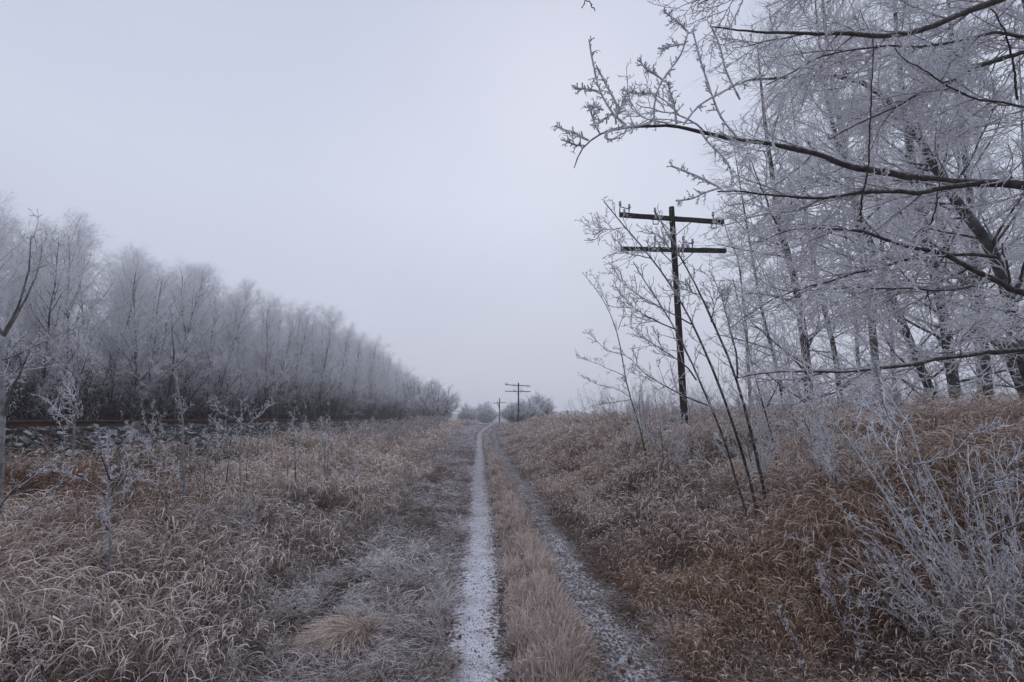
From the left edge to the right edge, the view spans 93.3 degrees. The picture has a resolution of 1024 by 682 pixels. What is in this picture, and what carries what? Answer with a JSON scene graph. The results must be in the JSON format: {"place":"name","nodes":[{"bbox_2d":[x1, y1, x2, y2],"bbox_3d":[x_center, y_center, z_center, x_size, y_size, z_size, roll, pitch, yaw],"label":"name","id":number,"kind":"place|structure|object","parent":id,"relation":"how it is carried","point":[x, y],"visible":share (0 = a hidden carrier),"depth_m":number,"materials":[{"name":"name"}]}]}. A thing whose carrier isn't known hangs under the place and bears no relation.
{"place":"outdoors","nodes":[
{"label":"outdoors","id":0,"kind":"place"},
{"bbox_2d":[424,423,522,681],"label":"path","id":1,"kind":"structure","parent":0,"point":[480,600],"depth_m":4.64,"materials":[{"name":"white snow"}]},
{"bbox_2d":[0,0,1023,414],"label":"sky","id":2,"kind":"structure","parent":0,"point":[400,163],"materials":[{"name":"grey"}]},
{"bbox_2d":[1,420,1023,681],"bbox_3d":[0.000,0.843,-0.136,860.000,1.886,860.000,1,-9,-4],"label":"ground","id":3,"kind":"structure","parent":0,"point":[413,512],"depth_m":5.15,"materials":[{"name":"brown plant"}]},
{"bbox_2d":[0,216,32,392],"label":"frosted tree","id":4,"kind":"object","parent":3,"relation":"on","point":[12,258],"visible":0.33,"depth_m":16.96,"materials":[{"name":"plant"}]},
{"bbox_2d":[0,190,40,376],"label":"frosted tree","id":5,"kind":"object","parent":3,"relation":"on","point":[14,353],"visible":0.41,"depth_m":15.20,"materials":[{"name":"grey plant"}]},
{"bbox_2d":[0,202,48,403],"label":"frosted tree","id":6,"kind":"object","parent":3,"relation":"on","point":[5,266],"visible":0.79,"depth_m":14.07,"materials":[{"name":"grey plant"}]},
{"bbox_2d":[0,448,63,529],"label":"sapling","id":7,"kind":"object","parent":3,"relation":"on","point":[15,488],"visible":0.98,"depth_m":4.32,"materials":[{"name":"grey plant"}]},
{"bbox_2d":[0,211,64,407],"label":"frosted tree","id":8,"kind":"object","parent":3,"relation":"on","point":[21,281],"visible":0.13,"depth_m":17.91,"materials":[{"name":"grey plant"}]},
{"bbox_2d":[1,216,90,419],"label":"frosted tree","id":9,"kind":"object","parent":3,"relation":"on","point":[28,327],"visible":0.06,"depth_m":17.47,"materials":[{"name":"grey plant"}]},
{"bbox_2d":[0,214,95,419],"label":"frosted tree","id":10,"kind":"object","parent":3,"relation":"on","point":[45,390],"visible":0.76,"depth_m":15.62,"materials":[{"name":"grey plant"}]},
{"bbox_2d":[0,208,113,520],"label":"sapling","id":11,"kind":"object","parent":3,"relation":"on","point":[4,402],"visible":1,"depth_m":4.82,"materials":[{"name":"grey plant"}]},
{"bbox_2d":[31,323,102,474],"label":"sapling","id":12,"kind":"object","parent":3,"relation":"on","point":[75,409],"visible":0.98,"depth_m":7.82,"materials":[{"name":"grey plant"}]},
{"bbox_2d":[17,207,140,419],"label":"frosted tree","id":13,"kind":"object","parent":3,"relation":"on","point":[80,257],"visible":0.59,"depth_m":17.26,"materials":[{"name":"grey plant"}]},
{"bbox_2d":[20,210,144,419],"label":"frosted tree","id":14,"kind":"object","parent":3,"relation":"on","point":[100,301],"visible":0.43,"depth_m":18.52,"materials":[{"name":"grey plant"}]},
{"bbox_2d":[43,428,154,606],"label":"sapling","id":15,"kind":"object","parent":3,"relation":"on","point":[107,499],"visible":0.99,"depth_m":3.90,"materials":[{"name":"grey plant"}]},
{"bbox_2d":[68,248,149,408],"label":"frosted tree","id":16,"kind":"object","parent":3,"relation":"on","point":[105,272],"visible":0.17,"depth_m":25.73,"materials":[{"name":"plant"}]},
{"bbox_2d":[59,243,160,416],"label":"frosted tree","id":17,"kind":"object","parent":3,"relation":"on","point":[127,301],"visible":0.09,"depth_m":22.94,"materials":[{"name":"plant"}]},
{"bbox_2d":[71,242,163,419],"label":"frosted tree","id":18,"kind":"object","parent":3,"relation":"on","point":[123,317],"visible":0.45,"depth_m":19.82,"materials":[{"name":"grey plant"}]},
{"bbox_2d":[76,242,165,416],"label":"frosted tree","id":19,"kind":"object","parent":3,"relation":"on","point":[113,295],"visible":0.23,"depth_m":21.55,"materials":[{"name":"grey plant"}]},
{"bbox_2d":[94,252,174,419],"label":"frosted tree","id":20,"kind":"object","parent":3,"relation":"on","point":[135,339],"visible":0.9,"depth_m":18.83,"materials":[{"name":"grey plant"}]},
{"bbox_2d":[103,256,182,418],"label":"frosted tree","id":21,"kind":"object","parent":3,"relation":"on","point":[155,286],"visible":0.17,"depth_m":23.05,"materials":[{"name":"plant"}]},
{"bbox_2d":[113,260,192,419],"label":"frosted tree","id":22,"kind":"object","parent":3,"relation":"on","point":[152,346],"visible":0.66,"depth_m":20.57,"materials":[{"name":"grey plant"}]},
{"bbox_2d":[136,435,170,544],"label":"sapling","id":23,"kind":"object","parent":3,"relation":"on","point":[165,494],"visible":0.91,"depth_m":5.45,"materials":[{"name":"grey plant"}]},
{"bbox_2d":[126,262,228,419],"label":"frosted tree","id":24,"kind":"object","parent":3,"relation":"on","point":[202,315],"visible":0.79,"depth_m":21.54,"materials":[{"name":"grey plant"}]},
{"bbox_2d":[163,299,204,517],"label":"sapling","id":25,"kind":"object","parent":3,"relation":"on","point":[173,356],"visible":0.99,"depth_m":6.57,"materials":[{"name":"grey plant"}]},
{"bbox_2d":[158,263,210,414],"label":"frosted tree","id":26,"kind":"object","parent":3,"relation":"on","point":[187,329],"visible":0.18,"depth_m":23.72,"materials":[{"name":"grey plant"}]},
{"bbox_2d":[143,255,229,419],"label":"frosted tree","id":27,"kind":"object","parent":3,"relation":"on","point":[196,348],"visible":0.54,"depth_m":22.55,"materials":[{"name":"grey plant"}]},
{"bbox_2d":[158,260,224,412],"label":"frosted tree","id":28,"kind":"object","parent":3,"relation":"on","point":[201,307],"visible":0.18,"depth_m":26.29,"materials":[{"name":"plant"}]},
{"bbox_2d":[0,326,405,419],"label":"undergrowth","id":29,"kind":"object","parent":3,"relation":"on","point":[18,415],"visible":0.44,"depth_m":20.70,"materials":[{"name":"grey plant"}]},
{"bbox_2d":[4,420,405,498],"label":"ballast","id":30,"kind":"structure","parent":3,"relation":"on","point":[24,442],"depth_m":10.96,"materials":[{"name":"gravel"}]},
{"bbox_2d":[5,419,408,435],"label":"railway track","id":31,"kind":"structure","parent":30,"relation":"on","point":[13,424],"depth_m":11.48,"materials":[{"name":"brown metal"}]},
{"bbox_2d":[190,426,236,515],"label":"sapling","id":32,"kind":"object","parent":3,"relation":"on","point":[217,447],"visible":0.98,"depth_m":6.65,"materials":[{"name":"grey plant"}]},
{"bbox_2d":[187,273,249,419],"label":"frosted tree","id":33,"kind":"object","parent":3,"relation":"on","point":[218,358],"visible":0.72,"depth_m":23.42,"materials":[{"name":"grey plant"}]},
{"bbox_2d":[189,276,266,419],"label":"frosted tree","id":34,"kind":"object","parent":3,"relation":"on","point":[237,334],"visible":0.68,"depth_m":24.96,"materials":[{"name":"grey plant"}]},
{"bbox_2d":[206,294,259,419],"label":"frosted tree","id":35,"kind":"object","parent":3,"relation":"on","point":[235,374],"visible":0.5,"depth_m":25.29,"materials":[{"name":"grey plant"}]},
{"bbox_2d":[208,290,262,416],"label":"frosted tree","id":36,"kind":"object","parent":3,"relation":"on","point":[240,347],"visible":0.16,"depth_m":27.85,"materials":[{"name":"plant"}]},
{"bbox_2d":[0,418,478,681],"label":"grass","id":37,"kind":"structure","parent":3,"relation":"on","point":[47,523],"depth_m":4.59,"materials":[{"name":"brown plant"}]},
{"bbox_2d":[206,395,275,529],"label":"sapling","id":38,"kind":"object","parent":3,"relation":"on","point":[241,402],"visible":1,"depth_m":6.16,"materials":[{"name":"grey plant"}]},
{"bbox_2d":[216,287,266,417],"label":"frosted tree","id":39,"kind":"object","parent":3,"relation":"on","point":[244,362],"visible":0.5,"depth_m":26.45,"materials":[{"name":"grey plant"}]},
{"bbox_2d":[245,290,290,418],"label":"frosted tree","id":40,"kind":"object","parent":3,"relation":"on","point":[267,351],"visible":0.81,"depth_m":28.37,"materials":[{"name":"grey plant"}]},
{"bbox_2d":[247,299,295,414],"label":"frosted tree","id":41,"kind":"object","parent":3,"relation":"on","point":[262,340],"visible":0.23,"depth_m":31.31,"materials":[{"name":"plant"}]},
{"bbox_2d":[248,292,304,418],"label":"frosted tree","id":42,"kind":"object","parent":3,"relation":"on","point":[287,399],"visible":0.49,"depth_m":29.82,"materials":[{"name":"grey plant"}]},
{"bbox_2d":[262,301,308,418],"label":"frosted tree","id":43,"kind":"object","parent":3,"relation":"on","point":[290,336],"visible":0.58,"depth_m":31.82,"materials":[{"name":"grey plant"}]},
{"bbox_2d":[267,300,323,418],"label":"frosted tree","id":44,"kind":"object","parent":3,"relation":"on","point":[311,375],"visible":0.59,"depth_m":33.64,"materials":[{"name":"grey plant"}]},
{"bbox_2d":[277,303,325,418],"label":"frosted tree","id":45,"kind":"object","parent":3,"relation":"on","point":[301,377],"visible":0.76,"depth_m":32.17,"materials":[{"name":"grey plant"}]},
{"bbox_2d":[301,310,330,418],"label":"frosted tree","id":46,"kind":"object","parent":3,"relation":"on","point":[313,352],"visible":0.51,"depth_m":35.49,"materials":[{"name":"plant"}]},
{"bbox_2d":[304,297,342,412],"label":"frosted tree","id":47,"kind":"object","parent":3,"relation":"on","point":[323,343],"visible":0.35,"depth_m":38.25,"materials":[{"name":"plant"}]},
{"bbox_2d":[304,309,344,418],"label":"frosted tree","id":48,"kind":"object","parent":3,"relation":"on","point":[329,389],"visible":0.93,"depth_m":35.06,"materials":[{"name":"grey plant"}]},
{"bbox_2d":[308,302,349,418],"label":"frosted tree","id":49,"kind":"object","parent":3,"relation":"on","point":[324,386],"visible":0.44,"depth_m":37.13,"materials":[{"name":"grey plant"}]},
{"bbox_2d":[281,604,408,675],"bbox_3d":[-1.246,2.246,3.691,1.002,0.271,1.036,1,-9,-4],"label":"grass tussock","id":50,"kind":"object","parent":3,"relation":"on","point":[331,627],"depth_m":3.62,"materials":[{"name":"beige plant"}]},
{"bbox_2d":[329,322,362,417],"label":"frosted tree","id":51,"kind":"object","parent":3,"relation":"on","point":[348,347],"visible":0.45,"depth_m":42.04,"materials":[{"name":"plant"}]},
{"bbox_2d":[327,322,365,418],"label":"frosted tree","id":52,"kind":"object","parent":3,"relation":"on","point":[343,391],"visible":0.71,"depth_m":39.73,"materials":[{"name":"grey plant"}]},
{"bbox_2d":[343,333,369,418],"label":"frosted tree","id":53,"kind":"object","parent":3,"relation":"on","point":[363,358],"visible":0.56,"depth_m":46.04,"materials":[{"name":"plant"}]},
{"bbox_2d":[341,331,376,418],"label":"frosted tree","id":54,"kind":"object","parent":3,"relation":"on","point":[358,370],"visible":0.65,"depth_m":44.94,"materials":[{"name":"plant"}]},
{"bbox_2d":[362,334,390,418],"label":"frosted tree","id":55,"kind":"object","parent":3,"relation":"on","point":[371,375],"visible":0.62,"depth_m":53.34,"materials":[{"name":"plant"}]},
{"bbox_2d":[365,340,399,418],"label":"frosted tree","id":56,"kind":"object","parent":3,"relation":"on","point":[379,383],"visible":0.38,"depth_m":56.26,"materials":[{"name":"plant"}]},
{"bbox_2d":[389,363,407,418],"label":"frosted tree","id":57,"kind":"object","parent":3,"relation":"on","point":[400,393],"visible":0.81,"depth_m":65.32,"materials":[{"name":"plant"}]},
{"bbox_2d":[390,373,433,418],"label":"frosted tree","id":58,"kind":"object","parent":3,"relation":"on","point":[410,390],"visible":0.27,"depth_m":71.16,"materials":[{"name":"grey plant"}]},
{"bbox_2d":[401,377,461,418],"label":"frosted tree","id":59,"kind":"object","parent":3,"relation":"on","point":[431,404],"visible":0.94,"depth_m":65.03,"materials":[{"name":"grey plant"}]},
{"bbox_2d":[457,401,478,421],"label":"frosted bush","id":60,"kind":"object","parent":3,"relation":"on","point":[467,412],"visible":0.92,"depth_m":94.32,"materials":[{"name":"plant"}]},
{"bbox_2d":[473,401,498,422],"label":"frosted bush","id":61,"kind":"object","parent":3,"relation":"on","point":[487,413],"visible":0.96,"depth_m":103.87,"materials":[{"name":"plant"}]},
{"bbox_2d":[0,383,1005,681],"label":"undergrowth","id":62,"kind":"object","parent":3,"relation":"on","point":[392,431],"visible":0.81,"depth_m":6.99,"materials":[{"name":"plant"}]},
{"bbox_2d":[498,398,544,423],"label":"frosted bush","id":63,"kind":"object","parent":3,"relation":"on","point":[528,410],"visible":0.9,"depth_m":49.06,"materials":[{"name":"grey plant"}]},
{"bbox_2d":[57,440,1022,681],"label":"leaves","id":64,"kind":"object","parent":3,"relation":"on","point":[499,665],"visible":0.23,"depth_m":3.74,"materials":[{"name":"brown plant"}]},
{"bbox_2d":[524,391,558,415],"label":"frosted tree","id":65,"kind":"object","parent":3,"relation":"on","point":[546,407],"visible":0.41,"depth_m":73.22,"materials":[{"name":"plant"}]},
{"bbox_2d":[483,422,610,681],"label":"grass","id":66,"kind":"structure","parent":3,"relation":"on","point":[549,629],"depth_m":3.92,"materials":[{"name":"brown plant"}]},
{"bbox_2d":[575,270,648,470],"bbox_3d":[1.828,0.542,8.744,1.362,3.917,1.037,-1,-9,7],"label":"frosted shrub","id":67,"kind":"object","parent":3,"relation":"on","point":[624,379],"visible":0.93,"depth_m":8.86,"materials":[{"name":"grey plant"}]},
{"bbox_2d":[635,390,686,473],"bbox_3d":[2.367,1.506,7.749,0.898,1.502,0.328,-1,-9,8],"label":"shrub","id":68,"kind":"object","parent":3,"relation":"on","point":[661,430],"visible":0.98,"depth_m":7.78,"materials":[{"name":"grey plant"}]},
{"bbox_2d":[574,196,758,529],"bbox_3d":[1.576,0.272,4.939,1.874,3.444,0.770,1,-9,-4],"label":"young tree","id":69,"kind":"object","parent":3,"relation":"on","point":[599,227],"visible":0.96,"depth_m":4.89,"materials":[{"name":"grey plant"}]},
{"bbox_2d":[619,201,726,428],"bbox_3d":[3.837,-0.417,11.262,2.512,5.974,0.334,0,-9,-1],"label":"telegraph pole","id":70,"kind":"object","parent":3,"relation":"on","point":[672,217],"visible":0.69,"depth_m":11.45,"materials":[{"name":"wood"}]},
{"bbox_2d":[606,261,753,539],"bbox_3d":[1.664,0.619,4.848,1.601,2.808,0.571,4,-10,-22],"label":"young tree","id":71,"kind":"object","parent":3,"relation":"on","point":[644,315],"visible":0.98,"depth_m":4.86,"materials":[{"name":"grey plant"}]},
{"bbox_2d":[636,204,769,522],"bbox_3d":[1.882,0.225,4.656,1.758,3.286,0.590,4,-10,-24],"label":"young tree","id":72,"kind":"object","parent":3,"relation":"on","point":[723,292],"visible":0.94,"depth_m":4.84,"materials":[{"name":"grey plant"}]},
{"bbox_2d":[694,196,801,409],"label":"frosted tree","id":73,"kind":"object","parent":3,"relation":"on","point":[757,336],"visible":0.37,"depth_m":23.88,"materials":[{"name":"white plant"}]},
{"bbox_2d":[711,412,785,472],"bbox_3d":[2.761,1.316,5.722,0.391,0.986,0.888,7,-11,-37],"label":"shrub","id":74,"kind":"object","parent":3,"relation":"on","point":[746,433],"visible":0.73,"depth_m":5.69,"materials":[{"name":"grey plant"}]},
{"bbox_2d":[497,380,1023,681],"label":"grass","id":75,"kind":"structure","parent":3,"relation":"on","point":[937,425],"depth_m":4.08,"materials":[{"name":"brown plant"}]},
{"bbox_2d":[728,277,801,478],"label":"young tree","id":76,"kind":"object","parent":3,"relation":"on","point":[761,400],"visible":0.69,"depth_m":5.56,"materials":[{"name":"grey plant"}]},
{"bbox_2d":[748,409,788,505],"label":"shrub","id":77,"kind":"object","parent":3,"relation":"on","point":[761,456],"visible":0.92,"depth_m":5.12,"materials":[{"name":"grey plant"}]},
{"bbox_2d":[699,134,850,412],"bbox_3d":[8.070,-2.032,15.709,4.530,9.835,3.593,1,-9,-4],"label":"frosted tree","id":78,"kind":"object","parent":3,"relation":"on","point":[769,325],"visible":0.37,"depth_m":15.92,"materials":[{"name":"white plant"}]},
{"bbox_2d":[550,0,1023,444],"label":"overhanging tree","id":79,"kind":"object","parent":3,"relation":"on","point":[937,61],"visible":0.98,"depth_m":4.59,"materials":[{"name":"white plant"}]},
{"bbox_2d":[564,332,1020,420],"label":"undergrowth","id":80,"kind":"object","parent":3,"relation":"on","point":[692,404],"visible":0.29,"depth_m":17.85,"materials":[{"name":"grey plant"}]},
{"bbox_2d":[773,399,818,452],"bbox_3d":[3.443,1.108,5.656,0.613,0.868,0.601,1,-9,-4],"label":"whip","id":81,"kind":"object","parent":3,"relation":"on","point":[797,428],"visible":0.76,"depth_m":5.68,"materials":[{"name":"grey plant"}]},
{"bbox_2d":[693,6,904,412],"bbox_3d":[6.697,-3.016,12.509,4.551,10.544,4.292,6,-11,-35],"label":"frosted tree","id":82,"kind":"object","parent":3,"relation":"on","point":[805,341],"visible":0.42,"depth_m":11.93,"materials":[{"name":"white plant"}]},
{"bbox_2d":[779,361,831,448],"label":"young tree","id":83,"kind":"object","parent":3,"relation":"on","point":[790,398],"visible":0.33,"depth_m":6.30,"materials":[{"name":"grey plant"}]},
{"bbox_2d":[796,413,841,483],"bbox_3d":[2.991,1.143,4.624,0.482,0.924,0.411,1,-9,-4],"label":"whip","id":84,"kind":"object","parent":3,"relation":"on","point":[810,444],"visible":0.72,"depth_m":4.71,"materials":[{"name":"grey plant"}]},
{"bbox_2d":[801,413,836,471],"bbox_3d":[3.027,1.139,4.739,0.302,0.855,0.681,-5,-11,30],"label":"whip","id":85,"kind":"object","parent":3,"relation":"on","point":[829,445],"visible":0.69,"depth_m":4.59,"materials":[{"name":"grey plant"}]},
{"bbox_2d":[743,43,908,407],"bbox_3d":[9.637,-2.859,15.108,4.625,11.578,5.194,1,-9,-4],"label":"frosted tree","id":86,"kind":"object","parent":3,"relation":"on","point":[831,344],"visible":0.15,"depth_m":15.02,"materials":[{"name":"white plant"}]},
{"bbox_2d":[802,380,857,447],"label":"shrub","id":87,"kind":"object","parent":3,"relation":"on","point":[845,404],"visible":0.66,"depth_m":5.82,"materials":[{"name":"grey plant"}]},
{"bbox_2d":[817,555,850,661],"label":"twig plant","id":88,"kind":"object","parent":3,"relation":"on","point":[847,592],"visible":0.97,"depth_m":2.92,"materials":[{"name":"grey plant"}]},
{"bbox_2d":[802,414,874,475],"bbox_3d":[3.249,1.085,4.789,0.595,0.723,0.343,-7,-11,37],"label":"shrub","id":89,"kind":"object","parent":3,"relation":"on","point":[860,444],"visible":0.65,"depth_m":4.82,"materials":[{"name":"grey plant"}]},
{"bbox_2d":[814,558,872,678],"bbox_3d":[1.954,1.683,2.850,0.132,0.677,0.356,1,-9,-4],"label":"twig plant","id":90,"kind":"object","parent":3,"relation":"on","point":[855,626],"visible":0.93,"depth_m":2.74,"materials":[{"name":"grey plant"}]},
{"bbox_2d":[754,480,937,545],"bbox_3d":[2.870,1.519,4.230,1.443,0.596,1.423,1,-9,-4],"label":"grass tussock","id":91,"kind":"object","parent":3,"relation":"on","point":[832,515],"depth_m":4.10,"materials":[{"name":"plant"}]},
{"bbox_2d":[813,427,885,508],"bbox_3d":[2.890,1.155,4.144,0.488,0.830,0.447,-3,-10,17],"label":"shrub","id":92,"kind":"object","parent":3,"relation":"on","point":[831,471],"visible":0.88,"depth_m":4.15,"materials":[{"name":"grey plant"}]},
{"bbox_2d":[791,108,914,398],"bbox_3d":[15.041,-3.393,21.036,6.038,14.301,4.483,7,-12,-38],"label":"frosted tree","id":93,"kind":"object","parent":3,"relation":"on","point":[855,348],"visible":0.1,"depth_m":20.98,"materials":[{"name":"white plant"}]},
{"bbox_2d":[684,0,1023,383],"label":"frosted tree","id":94,"kind":"object","parent":3,"relation":"on","point":[988,241],"visible":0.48,"depth_m":7.54,"materials":[{"name":"white plant"}]},
{"bbox_2d":[734,0,990,404],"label":"frosted tree","id":95,"kind":"object","parent":3,"relation":"on","point":[874,341],"visible":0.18,"depth_m":13.95,"materials":[{"name":"white plant"}]},
{"bbox_2d":[749,0,1014,405],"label":"frosted tree","id":96,"kind":"object","parent":3,"relation":"on","point":[927,383],"visible":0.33,"depth_m":10.93,"materials":[{"name":"white plant"}]},
{"bbox_2d":[771,309,1023,673],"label":"frosted bush","id":97,"kind":"object","parent":3,"relation":"on","point":[988,546],"visible":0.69,"depth_m":2.63,"materials":[{"name":"grey plant"}]},
{"bbox_2d":[819,25,975,405],"bbox_3d":[14.584,-4.293,19.693,4.643,15.687,6.434,-1,-9,8],"label":"frosted tree","id":98,"kind":"object","parent":3,"relation":"on","point":[887,350],"visible":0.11,"depth_m":18.86,"materials":[{"name":"white plant"}]},
{"bbox_2d":[862,587,932,681],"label":"twig plant","id":99,"kind":"object","parent":3,"relation":"on","point":[893,608],"visible":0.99,"depth_m":2.55,"materials":[{"name":"grey plant"}]},
{"bbox_2d":[804,0,1023,398],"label":"frosted tree","id":100,"kind":"object","parent":3,"relation":"on","point":[952,377],"visible":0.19,"depth_m":9.52,"materials":[{"name":"white plant"}]},
{"bbox_2d":[845,0,1023,399],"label":"frosted tree","id":101,"kind":"object","parent":3,"relation":"on","point":[1018,384],"visible":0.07,"depth_m":12.42,"materials":[{"name":"white plant"}]},
{"bbox_2d":[855,0,1023,401],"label":"frosted tree","id":102,"kind":"object","parent":3,"relation":"on","point":[985,357],"visible":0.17,"depth_m":10.95,"materials":[{"name":"white plant"}]},
{"bbox_2d":[906,18,1023,394],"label":"frosted tree","id":103,"kind":"object","parent":3,"relation":"on","point":[976,372],"visible":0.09,"depth_m":17.60,"materials":[{"name":"white plant"}]},
{"bbox_2d":[966,14,1023,348],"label":"frosted tree","id":104,"kind":"object","parent":3,"relation":"on","point":[1021,127],"visible":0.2,"depth_m":20.01,"materials":[{"name":"white plant"}]},
{"bbox_2d":[490,424,691,681],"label":"path","id":105,"kind":"structure","parent":0,"point":[595,586],"depth_m":4.54,"materials":[{"name":"grey gravel"}]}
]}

